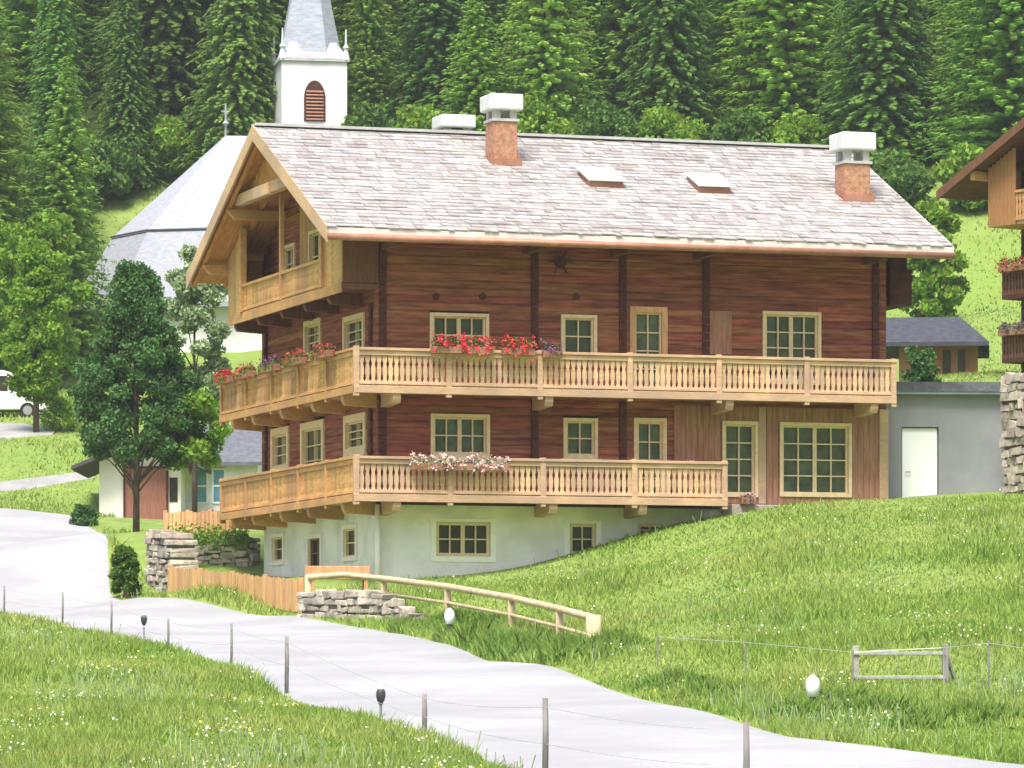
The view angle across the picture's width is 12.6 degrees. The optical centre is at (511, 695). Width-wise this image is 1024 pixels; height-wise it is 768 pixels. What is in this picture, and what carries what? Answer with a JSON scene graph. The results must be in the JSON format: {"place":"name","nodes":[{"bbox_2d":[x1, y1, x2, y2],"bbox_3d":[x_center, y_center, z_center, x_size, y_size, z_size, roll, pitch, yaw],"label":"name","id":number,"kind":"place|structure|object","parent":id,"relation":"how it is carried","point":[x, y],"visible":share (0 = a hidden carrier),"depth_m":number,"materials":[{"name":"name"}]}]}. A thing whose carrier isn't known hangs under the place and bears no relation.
{"place":"outdoors","nodes":[
{"label":"outdoors","id":0,"kind":"place"},
{"bbox_2d":[0,472,93,490],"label":"path","id":1,"kind":"structure","parent":0,"point":[19,484],"depth_m":179.26,"materials":[{"name":"grey asphalt"}]},
{"bbox_2d":[0,508,1023,767],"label":"road","id":2,"kind":"structure","parent":0,"point":[48,558],"depth_m":79.15,"materials":[{"name":"grey asphalt"}]},
{"bbox_2d":[0,0,1023,767],"bbox_3d":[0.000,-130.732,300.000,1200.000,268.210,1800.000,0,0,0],"label":"ground","id":3,"kind":"structure","parent":0,"point":[246,358],"depth_m":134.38,"materials":[{"name":"green plant"}]},
{"bbox_2d":[0,204,27,373],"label":"hillside tree","id":4,"kind":"object","parent":3,"relation":"on","point":[9,261],"visible":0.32,"depth_m":204.77,"materials":[{"name":"green plant"}]},
{"bbox_2d":[0,370,48,417],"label":"parked van","id":5,"kind":"object","parent":3,"relation":"on","point":[10,402],"visible":0.54,"depth_m":198.94,"materials":[{"name":"white paint"}]},
{"bbox_2d":[0,423,55,438],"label":"parking verge","id":6,"kind":"structure","parent":3,"relation":"on","point":[13,430],"depth_m":192.18,"materials":[{"name":"grey asphalt"}]},
{"bbox_2d":[0,237,70,431],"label":"lime tree","id":7,"kind":"object","parent":3,"relation":"on","point":[30,357],"visible":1,"depth_m":191.32,"materials":[{"name":"green plant"}]},
{"bbox_2d":[4,211,95,386],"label":"hillside tree","id":8,"kind":"object","parent":3,"relation":"on","point":[49,228],"visible":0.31,"depth_m":215.75,"materials":[{"name":"green plant"}]},
{"bbox_2d":[0,5,100,354],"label":"larch tree","id":9,"kind":"object","parent":3,"relation":"on","point":[10,187],"visible":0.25,"depth_m":221.76,"materials":[{"name":"green plant"}]},
{"bbox_2d":[0,0,109,85],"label":"larch tree","id":10,"kind":"object","parent":3,"relation":"on","point":[23,71],"visible":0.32,"depth_m":254.55,"materials":[{"name":"green plant"}]},
{"bbox_2d":[15,0,94,143],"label":"spruce tree","id":11,"kind":"object","parent":3,"relation":"on","point":[78,38],"visible":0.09,"depth_m":249.28,"materials":[{"name":"green plant"}]},
{"bbox_2d":[17,0,101,243],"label":"spruce tree","id":12,"kind":"object","parent":3,"relation":"on","point":[45,6],"visible":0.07,"depth_m":237.35,"materials":[{"name":"green plant"}]},
{"bbox_2d":[39,396,82,431],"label":"shrub","id":13,"kind":"object","parent":3,"relation":"on","point":[62,411],"visible":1,"depth_m":192.49,"materials":[{"name":"green plant"}]},
{"bbox_2d":[14,0,108,278],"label":"spruce tree","id":14,"kind":"object","parent":3,"relation":"on","point":[59,48],"visible":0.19,"depth_m":232.42,"materials":[{"name":"green plant"}]},
{"bbox_2d":[10,56,130,377],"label":"larch tree","id":15,"kind":"object","parent":3,"relation":"on","point":[66,186],"visible":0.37,"depth_m":221.65,"materials":[{"name":"green plant"}]},
{"bbox_2d":[78,138,145,201],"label":"hillside tree","id":16,"kind":"object","parent":3,"relation":"on","point":[120,181],"visible":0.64,"depth_m":241.63,"materials":[{"name":"green plant"}]},
{"bbox_2d":[89,128,156,191],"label":"hillside tree","id":17,"kind":"object","parent":3,"relation":"on","point":[135,158],"visible":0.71,"depth_m":242.24,"materials":[{"name":"green plant"}]},
{"bbox_2d":[108,544,141,597],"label":"shrub","id":18,"kind":"object","parent":3,"relation":"on","point":[124,561],"visible":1,"depth_m":126.14,"materials":[{"name":"green plant"}]},
{"bbox_2d":[92,0,174,188],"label":"spruce tree","id":19,"kind":"object","parent":3,"relation":"on","point":[127,103],"visible":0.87,"depth_m":243.67,"materials":[{"name":"green plant"}]},
{"bbox_2d":[66,258,207,531],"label":"maple tree","id":20,"kind":"object","parent":3,"relation":"on","point":[139,336],"visible":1,"depth_m":149.20,"materials":[{"name":"green plant"}]},
{"bbox_2d":[79,0,201,109],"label":"spruce tree","id":21,"kind":"object","parent":3,"relation":"on","point":[109,30],"visible":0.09,"depth_m":251.93,"materials":[{"name":"green plant"}]},
{"bbox_2d":[71,450,210,519],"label":"cream house","id":22,"kind":"structure","parent":3,"relation":"on","point":[162,490],"depth_m":172.00,"materials":[{"name":"paint"}]},
{"bbox_2d":[123,466,168,519],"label":"door","id":23,"kind":"structure","parent":22,"relation":"in","point":[154,496],"depth_m":171.95,"materials":[{"name":"brown wood"}]},
{"bbox_2d":[81,0,223,124],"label":"spruce tree","id":24,"kind":"object","parent":3,"relation":"on","point":[166,35],"visible":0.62,"depth_m":248.67,"materials":[{"name":"green plant"}]},
{"bbox_2d":[144,529,198,591],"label":"stone pillar","id":25,"kind":"structure","parent":3,"relation":"on","point":[166,548],"depth_m":127.11,"materials":[{"name":"grey stone"}]},
{"bbox_2d":[142,112,202,179],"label":"hillside tree","id":26,"kind":"object","parent":3,"relation":"on","point":[170,147],"visible":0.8,"depth_m":243.64,"materials":[{"name":"green plant"}]},
{"bbox_2d":[148,388,233,474],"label":"bright shrub","id":27,"kind":"object","parent":3,"relation":"on","point":[203,451],"visible":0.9,"depth_m":149.51,"materials":[{"name":"green plant"}]},
{"bbox_2d":[158,243,232,511],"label":"young tree","id":28,"kind":"object","parent":3,"relation":"on","point":[193,313],"visible":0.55,"depth_m":155.71,"materials":[{"name":"green plant"}]},
{"bbox_2d":[163,509,232,535],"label":"terrace fence","id":29,"kind":"object","parent":3,"relation":"on","point":[210,516],"visible":0.51,"depth_m":131.28,"materials":[{"name":"brown wood"}]},
{"bbox_2d":[83,0,349,352],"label":"church","id":30,"kind":"structure","parent":3,"relation":"on","point":[309,64],"depth_m":231.11,"materials":[{"name":"paint"}]},
{"bbox_2d":[186,426,261,519],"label":"slate roofed house","id":31,"kind":"structure","parent":3,"relation":"on","point":[240,454],"depth_m":174.50,"materials":[{"name":"white paint"}]},
{"bbox_2d":[166,0,282,173],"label":"spruce tree","id":32,"kind":"object","parent":3,"relation":"on","point":[236,85],"visible":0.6,"depth_m":241.88,"materials":[{"name":"green plant"}]},
{"bbox_2d":[195,534,259,566],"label":"stone wall","id":33,"kind":"structure","parent":3,"relation":"on","point":[249,556],"depth_m":129.77,"materials":[{"name":"grey stone"}]},
{"bbox_2d":[167,521,249,554],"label":"wall creeper","id":34,"kind":"object","parent":33,"relation":"attached to","point":[237,536],"depth_m":129.42,"materials":[{"name":"green plant"}]},
{"bbox_2d":[177,0,288,117],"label":"spruce tree","id":35,"kind":"object","parent":3,"relation":"on","point":[279,7],"visible":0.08,"depth_m":249.09,"materials":[{"name":"green plant"}]},
{"bbox_2d":[167,565,302,612],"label":"board fence","id":36,"kind":"object","parent":3,"relation":"on","point":[279,592],"visible":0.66,"depth_m":116.55,"materials":[{"name":"brown wood"}]},
{"bbox_2d":[305,566,369,591],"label":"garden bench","id":37,"kind":"object","parent":3,"relation":"on","point":[331,569],"visible":0.42,"depth_m":113.58,"materials":[{"name":"brown wood"}]},
{"bbox_2d":[296,589,396,618],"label":"stone wall","id":38,"kind":"structure","parent":3,"relation":"on","point":[334,603],"depth_m":108.91,"materials":[{"name":"grey stone"}]},
{"bbox_2d":[340,102,394,127],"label":"hillside tree","id":39,"kind":"object","parent":3,"relation":"on","point":[367,115],"visible":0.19,"depth_m":237.37,"materials":[{"name":"green plant"}]},
{"bbox_2d":[342,0,404,126],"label":"larch tree","id":40,"kind":"object","parent":3,"relation":"on","point":[368,67],"visible":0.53,"depth_m":243.67,"materials":[{"name":"green plant"}]},
{"bbox_2d":[331,0,416,115],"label":"larch tree","id":41,"kind":"object","parent":3,"relation":"on","point":[338,11],"visible":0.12,"depth_m":249.21,"materials":[{"name":"green plant"}]},
{"bbox_2d":[3,586,749,767],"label":"wire fence","id":42,"kind":"object","parent":3,"relation":"on","point":[746,752],"visible":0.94,"depth_m":62.57,"materials":[{"name":"grey metal"}]},
{"bbox_2d":[382,598,424,620],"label":"stone wall","id":43,"kind":"structure","parent":3,"relation":"on","point":[395,607],"depth_m":106.54,"materials":[{"name":"grey stone"}]},
{"bbox_2d":[390,103,441,128],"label":"hillside tree","id":44,"kind":"object","parent":3,"relation":"on","point":[412,116],"visible":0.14,"depth_m":234.96,"materials":[{"name":"green plant"}]},
{"bbox_2d":[384,0,484,125],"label":"spruce tree","id":45,"kind":"object","parent":3,"relation":"on","point":[427,64],"visible":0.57,"depth_m":242.63,"materials":[{"name":"green plant"}]},
{"bbox_2d":[305,572,600,637],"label":"log railing","id":46,"kind":"object","parent":3,"relation":"on","point":[593,621],"visible":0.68,"depth_m":100.35,"materials":[{"name":"beige wood"}]},
{"bbox_2d":[414,0,517,92],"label":"spruce tree","id":47,"kind":"object","parent":3,"relation":"on","point":[493,7],"visible":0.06,"depth_m":249.43,"materials":[{"name":"green plant"}]},
{"bbox_2d":[430,0,523,131],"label":"larch tree","id":48,"kind":"object","parent":3,"relation":"on","point":[474,58],"visible":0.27,"depth_m":237.62,"materials":[{"name":"green plant"}]},
{"bbox_2d":[447,619,543,651],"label":"grass tuft","id":49,"kind":"object","parent":3,"relation":"on","point":[463,637],"visible":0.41,"depth_m":92.38,"materials":[{"name":"green plant"}]},
{"bbox_2d":[469,625,546,660],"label":"grass tuft","id":50,"kind":"object","parent":3,"relation":"on","point":[489,642],"visible":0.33,"depth_m":89.75,"materials":[{"name":"green plant"}]},
{"bbox_2d":[0,184,1022,767],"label":"meadow flowers","id":51,"kind":"object","parent":3,"relation":"on","point":[430,728],"visible":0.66,"depth_m":72.52,"materials":[{"name":"white plant"}]},
{"bbox_2d":[484,0,610,134],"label":"larch tree","id":52,"kind":"object","parent":3,"relation":"on","point":[546,69],"visible":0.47,"depth_m":237.22,"materials":[{"name":"green plant"}]},
{"bbox_2d":[517,95,577,134],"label":"hillside tree","id":53,"kind":"object","parent":3,"relation":"on","point":[532,117],"visible":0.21,"depth_m":235.22,"materials":[{"name":"green plant"}]},
{"bbox_2d":[491,0,616,112],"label":"larch tree","id":54,"kind":"object","parent":3,"relation":"on","point":[571,13],"visible":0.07,"depth_m":247.62,"materials":[{"name":"green plant"}]},
{"bbox_2d":[495,629,619,661],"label":"grass tuft","id":55,"kind":"object","parent":3,"relation":"on","point":[527,643],"visible":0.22,"depth_m":87.01,"materials":[{"name":"green plant"}]},
{"bbox_2d":[186,93,955,582],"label":"farmhouse","id":56,"kind":"object","parent":3,"relation":"on","point":[710,315],"visible":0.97,"depth_m":119.83,"materials":[{"name":"brown wood"}]},
{"bbox_2d":[270,426,289,469],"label":"window","id":57,"kind":"structure","parent":56,"relation":"in","point":[279,437],"depth_m":126.60,"materials":[{"name":"brown wood"}]},
{"bbox_2d":[303,317,321,356],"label":"window","id":58,"kind":"structure","parent":56,"relation":"in","point":[312,333],"depth_m":123.55,"materials":[{"name":"brown wood"}]},
{"bbox_2d":[300,419,325,464],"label":"door","id":59,"kind":"structure","parent":56,"relation":"in","point":[312,433],"depth_m":123.49,"materials":[{"name":"brown wood"}]},
{"bbox_2d":[341,523,357,561],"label":"window","id":60,"kind":"structure","parent":56,"relation":"in","point":[349,533],"depth_m":120.33,"materials":[{"name":"beige paint"}]},
{"bbox_2d":[342,312,365,356],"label":"window","id":61,"kind":"structure","parent":56,"relation":"in","point":[353,326],"depth_m":119.77,"materials":[{"name":"brown wood"}]},
{"bbox_2d":[341,412,366,457],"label":"window","id":62,"kind":"structure","parent":56,"relation":"in","point":[354,425],"depth_m":119.45,"materials":[{"name":"brown wood"}]},
{"bbox_2d":[429,312,488,359],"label":"window","id":63,"kind":"structure","parent":56,"relation":"in","point":[451,324],"depth_m":118.15,"materials":[{"name":"brown wood"}]},
{"bbox_2d":[430,413,489,457],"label":"window","id":64,"kind":"structure","parent":56,"relation":"in","point":[457,435],"depth_m":118.18,"materials":[{"name":"green wood"}]},
{"bbox_2d":[436,522,489,556],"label":"window","id":65,"kind":"structure","parent":56,"relation":"in","point":[452,538],"depth_m":118.26,"materials":[{"name":"brown wood"}]},
{"bbox_2d":[499,334,537,361],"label":"flower box","id":66,"kind":"object","parent":56,"relation":"attached to","point":[526,350],"visible":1,"depth_m":117.12,"materials":[{"name":"red plant"}]},
{"bbox_2d":[560,314,596,352],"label":"window","id":67,"kind":"structure","parent":56,"relation":"in","point":[578,332],"depth_m":119.19,"materials":[{"name":"brown wood"}]},
{"bbox_2d":[562,418,600,459],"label":"window","id":68,"kind":"structure","parent":56,"relation":"in","point":[580,435],"depth_m":119.19,"materials":[{"name":"brown wood"}]},
{"bbox_2d":[570,524,595,553],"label":"window","id":69,"kind":"structure","parent":56,"relation":"in","point":[582,536],"depth_m":119.28,"materials":[{"name":"beige wood"}]},
{"bbox_2d":[629,306,667,391],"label":"door","id":70,"kind":"structure","parent":56,"relation":"in","point":[648,326],"depth_m":119.77,"materials":[{"name":"brown wood"}]},
{"bbox_2d":[633,418,666,497],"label":"door","id":71,"kind":"structure","parent":56,"relation":"in","point":[649,434],"depth_m":119.77,"materials":[{"name":"brown wood"}]},
{"bbox_2d":[721,421,757,496],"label":"door","id":72,"kind":"structure","parent":56,"relation":"in","point":[739,439],"depth_m":120.54,"materials":[{"name":"green wood"}]},
{"bbox_2d":[762,311,820,384],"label":"window","id":73,"kind":"structure","parent":56,"relation":"in","point":[784,333],"depth_m":120.98,"materials":[{"name":"green wood"}]},
{"bbox_2d":[779,422,851,497],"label":"window","id":74,"kind":"structure","parent":56,"relation":"in","point":[815,459],"depth_m":121.19,"materials":[{"name":"green wood"}]},
{"bbox_2d":[530,629,648,666],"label":"grass tuft","id":75,"kind":"object","parent":3,"relation":"on","point":[557,648],"visible":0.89,"depth_m":82.83,"materials":[{"name":"green plant"}]},
{"bbox_2d":[572,98,639,137],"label":"hillside tree","id":76,"kind":"object","parent":3,"relation":"on","point":[604,119],"visible":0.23,"depth_m":234.30,"materials":[{"name":"green plant"}]},
{"bbox_2d":[565,0,695,135],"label":"spruce tree","id":77,"kind":"object","parent":3,"relation":"on","point":[608,39],"visible":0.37,"depth_m":244.08,"materials":[{"name":"green plant"}]},
{"bbox_2d":[587,625,683,648],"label":"grass tuft","id":78,"kind":"object","parent":3,"relation":"on","point":[623,637],"visible":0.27,"depth_m":88.72,"materials":[{"name":"green plant"}]},
{"bbox_2d":[612,0,724,135],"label":"spruce tree","id":79,"kind":"object","parent":3,"relation":"on","point":[664,76],"visible":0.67,"depth_m":237.72,"materials":[{"name":"green plant"}]},
{"bbox_2d":[633,103,709,139],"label":"hillside tree","id":80,"kind":"object","parent":3,"relation":"on","point":[661,122],"visible":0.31,"depth_m":233.95,"materials":[{"name":"green plant"}]},
{"bbox_2d":[612,665,744,692],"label":"grass tuft","id":81,"kind":"object","parent":3,"relation":"on","point":[674,677],"visible":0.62,"depth_m":75.95,"materials":[{"name":"green plant"}]},
{"bbox_2d":[648,676,764,703],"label":"grass tuft","id":82,"kind":"object","parent":3,"relation":"on","point":[695,689],"visible":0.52,"depth_m":72.64,"materials":[{"name":"green plant"}]},
{"bbox_2d":[703,107,776,142],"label":"hillside tree","id":83,"kind":"object","parent":3,"relation":"on","point":[751,126],"visible":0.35,"depth_m":234.22,"materials":[{"name":"green plant"}]},
{"bbox_2d":[685,0,835,131],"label":"larch tree","id":84,"kind":"object","parent":3,"relation":"on","point":[716,27],"visible":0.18,"depth_m":241.68,"materials":[{"name":"green plant"}]},
{"bbox_2d":[695,0,854,141],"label":"larch tree","id":85,"kind":"object","parent":3,"relation":"on","point":[786,67],"visible":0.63,"depth_m":237.80,"materials":[{"name":"green plant"}]},
{"bbox_2d":[764,112,835,144],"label":"hillside tree","id":86,"kind":"object","parent":3,"relation":"on","point":[794,128],"visible":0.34,"depth_m":233.18,"materials":[{"name":"green plant"}]},
{"bbox_2d":[735,695,876,722],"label":"grass tuft","id":87,"kind":"object","parent":3,"relation":"on","point":[806,706],"visible":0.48,"depth_m":67.11,"materials":[{"name":"green plant"}]},
{"bbox_2d":[657,635,1020,688],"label":"meadow fence","id":88,"kind":"object","parent":3,"relation":"on","point":[944,647],"visible":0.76,"depth_m":73.80,"materials":[{"name":"grey wood"}]},
{"bbox_2d":[811,0,954,165],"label":"spruce tree","id":89,"kind":"object","parent":3,"relation":"on","point":[882,70],"visible":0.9,"depth_m":232.74,"materials":[{"name":"green plant"}]},
{"bbox_2d":[833,691,932,717],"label":"grass tuft","id":90,"kind":"object","parent":3,"relation":"on","point":[871,702],"visible":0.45,"depth_m":67.86,"materials":[{"name":"green plant"}]},
{"bbox_2d":[870,147,936,207],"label":"hillside tree","id":91,"kind":"object","parent":3,"relation":"on","point":[902,175],"visible":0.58,"depth_m":222.87,"materials":[{"name":"green plant"}]},
{"bbox_2d":[853,644,955,682],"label":"wooden hurdle","id":92,"kind":"object","parent":3,"relation":"on","point":[948,665],"visible":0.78,"depth_m":74.37,"materials":[{"name":"grey wood"}]},
{"bbox_2d":[900,345,942,381],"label":"shrub","id":93,"kind":"object","parent":3,"relation":"on","point":[921,364],"visible":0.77,"depth_m":146.77,"materials":[{"name":"green plant"}]},
{"bbox_2d":[899,197,970,316],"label":"hillside tree","id":94,"kind":"object","parent":3,"relation":"on","point":[935,275],"visible":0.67,"depth_m":204.33,"materials":[{"name":"green plant"}]},
{"bbox_2d":[855,701,1014,732],"bbox_3d":[5.930,0.311,65.053,2.444,0.485,2.150,0,0,16],"label":"grass tuft","id":95,"kind":"object","parent":3,"relation":"on","point":[940,717],"visible":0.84,"depth_m":64.70,"materials":[{"name":"green plant"}]},
{"bbox_2d":[886,317,988,381],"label":"house","id":96,"kind":"structure","parent":3,"relation":"on","point":[958,344],"depth_m":158.65,"materials":[{"name":"grey stone"}]},
{"bbox_2d":[914,0,970,144],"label":"larch tree","id":97,"kind":"object","parent":3,"relation":"on","point":[954,37],"visible":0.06,"depth_m":236.40,"materials":[{"name":"green plant"}]},
{"bbox_2d":[886,382,1004,498],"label":"garage","id":98,"kind":"structure","parent":3,"relation":"on","point":[944,437],"depth_m":122.62,"materials":[{"name":"white paint"}]},
{"bbox_2d":[902,428,936,497],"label":"door","id":99,"kind":"structure","parent":98,"relation":"in","point":[919,445],"depth_m":122.64,"materials":[{"name":"white paint"}]},
{"bbox_2d":[904,0,1002,154],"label":"larch tree","id":100,"kind":"object","parent":3,"relation":"on","point":[945,109],"visible":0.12,"depth_m":232.40,"materials":[{"name":"green plant"}]},
{"bbox_2d":[887,695,1023,722],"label":"grass tuft","id":101,"kind":"object","parent":3,"relation":"on","point":[974,708],"visible":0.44,"depth_m":66.33,"materials":[{"name":"green plant"}]},
{"bbox_2d":[931,142,987,211],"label":"hillside tree","id":102,"kind":"object","parent":3,"relation":"on","point":[959,158],"visible":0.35,"depth_m":221.38,"materials":[{"name":"green plant"}]},
{"bbox_2d":[909,0,1023,162],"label":"larch tree","id":103,"kind":"object","parent":3,"relation":"on","point":[1004,42],"visible":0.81,"depth_m":228.02,"materials":[{"name":"green plant"}]},
{"bbox_2d":[936,118,1023,372],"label":"neighbour chalet","id":104,"kind":"object","parent":3,"relation":"on","point":[993,174],"visible":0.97,"depth_m":148.43,"materials":[{"name":"brown wood"}]},
{"bbox_2d":[999,372,1023,493],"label":"stone wall","id":105,"kind":"structure","parent":3,"relation":"on","point":[1011,442],"depth_m":120.98,"materials":[{"name":"grey stone"}]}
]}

